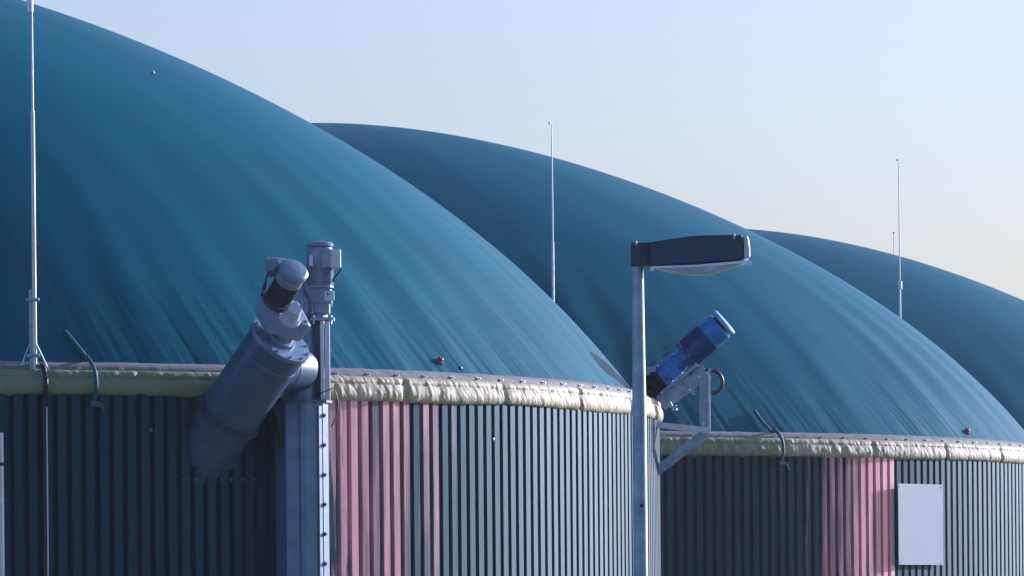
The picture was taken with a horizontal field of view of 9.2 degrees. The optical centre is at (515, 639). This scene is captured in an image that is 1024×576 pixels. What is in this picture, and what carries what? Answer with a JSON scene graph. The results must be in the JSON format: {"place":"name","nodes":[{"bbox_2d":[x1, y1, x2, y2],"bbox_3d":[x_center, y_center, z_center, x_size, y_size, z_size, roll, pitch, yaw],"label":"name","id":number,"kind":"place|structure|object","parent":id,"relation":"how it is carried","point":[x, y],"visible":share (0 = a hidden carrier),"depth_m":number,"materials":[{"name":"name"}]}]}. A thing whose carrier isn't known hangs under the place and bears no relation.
{"place":"outdoors","nodes":[
{"label":"outdoors","id":0,"kind":"place"},
{"bbox_2d":[23,0,1023,299],"label":"sky","id":1,"kind":"structure","parent":0,"point":[786,116],"materials":[{"name":"blue"}]},
{"label":"ground","id":2,"kind":"structure","parent":0,"visible":0},
{"bbox_2d":[0,433,4,575],"bbox_3d":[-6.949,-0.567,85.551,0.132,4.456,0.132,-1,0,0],"label":"pole","id":3,"kind":"object","parent":2,"relation":"on","point":[2,546],"visible":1,"depth_m":85.50,"materials":[{"name":"metal"}]},
{"bbox_2d":[21,0,48,575],"bbox_3d":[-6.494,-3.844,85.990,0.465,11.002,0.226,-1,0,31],"label":"lightning rod","id":4,"kind":"object","parent":2,"relation":"on","point":[32,300],"visible":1,"depth_m":85.99,"materials":[{"name":"metal"}]},
{"bbox_2d":[275,241,341,575],"bbox_3d":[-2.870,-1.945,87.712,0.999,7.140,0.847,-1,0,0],"label":"vertical conveyor","id":5,"kind":"object","parent":2,"relation":"on","point":[302,501],"visible":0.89,"depth_m":87.45,"materials":[{"name":"grey metal"}]},
{"bbox_2d":[0,0,663,575],"bbox_3d":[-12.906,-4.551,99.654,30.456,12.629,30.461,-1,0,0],"label":"biogas tank","id":6,"kind":"object","parent":2,"relation":"on","point":[482,422],"visible":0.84,"depth_m":90.22,"materials":[{"name":"teal fabric"}]},
{"bbox_2d":[189,257,317,482],"bbox_3d":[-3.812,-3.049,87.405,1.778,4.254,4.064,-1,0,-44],"label":"slanting conveyor","id":7,"kind":"object","parent":6,"relation":"attached to","point":[272,359],"visible":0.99,"depth_m":86.51,"materials":[{"name":"grey metal"}]},
{"bbox_2d":[630,310,734,475],"bbox_3d":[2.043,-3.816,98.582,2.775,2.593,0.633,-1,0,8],"label":"agitator","id":8,"kind":"object","parent":6,"relation":"attached to","point":[701,342],"visible":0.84,"depth_m":98.34,"materials":[{"name":"blue paint"}]},
{"bbox_2d":[312,123,1023,575],"bbox_3d":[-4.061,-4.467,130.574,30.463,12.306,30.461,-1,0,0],"label":"biogas tank","id":9,"kind":"object","parent":2,"relation":"on","point":[840,409],"visible":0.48,"depth_m":121.37,"materials":[{"name":"teal fabric"}]},
{"bbox_2d":[549,122,554,301],"bbox_3d":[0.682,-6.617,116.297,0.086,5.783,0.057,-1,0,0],"label":"lightning rod","id":10,"kind":"object","parent":9,"relation":"on","point":[552,258],"visible":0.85,"depth_m":116.28,"materials":[{"name":"metal"}]},
{"bbox_2d":[897,484,942,564],"bbox_3d":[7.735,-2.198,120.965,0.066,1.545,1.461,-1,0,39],"label":"blank board","id":11,"kind":"object","parent":9,"relation":"attached to","point":[920,524],"visible":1,"depth_m":120.94,"materials":[{"name":"metal"}]},
{"bbox_2d":[630,234,750,575],"bbox_3d":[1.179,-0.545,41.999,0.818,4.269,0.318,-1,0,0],"label":"street lamp","id":12,"kind":"object","parent":2,"relation":"on","point":[704,255],"visible":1,"depth_m":41.95,"materials":[{"name":"metal"}]},
{"bbox_2d":[747,229,1023,429],"bbox_3d":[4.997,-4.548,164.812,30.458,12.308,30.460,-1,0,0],"label":"biogas tank","id":13,"kind":"object","parent":2,"relation":"on","point":[974,329],"visible":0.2,"depth_m":157.83,"materials":[{"name":"teal fabric"}]},
{"bbox_2d":[896,159,901,317],"bbox_3d":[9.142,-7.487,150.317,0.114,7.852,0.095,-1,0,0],"label":"lightning rod","id":14,"kind":"object","parent":13,"relation":"attached to","point":[899,285],"visible":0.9,"depth_m":150.30,"materials":[{"name":"metal"}]}
]}

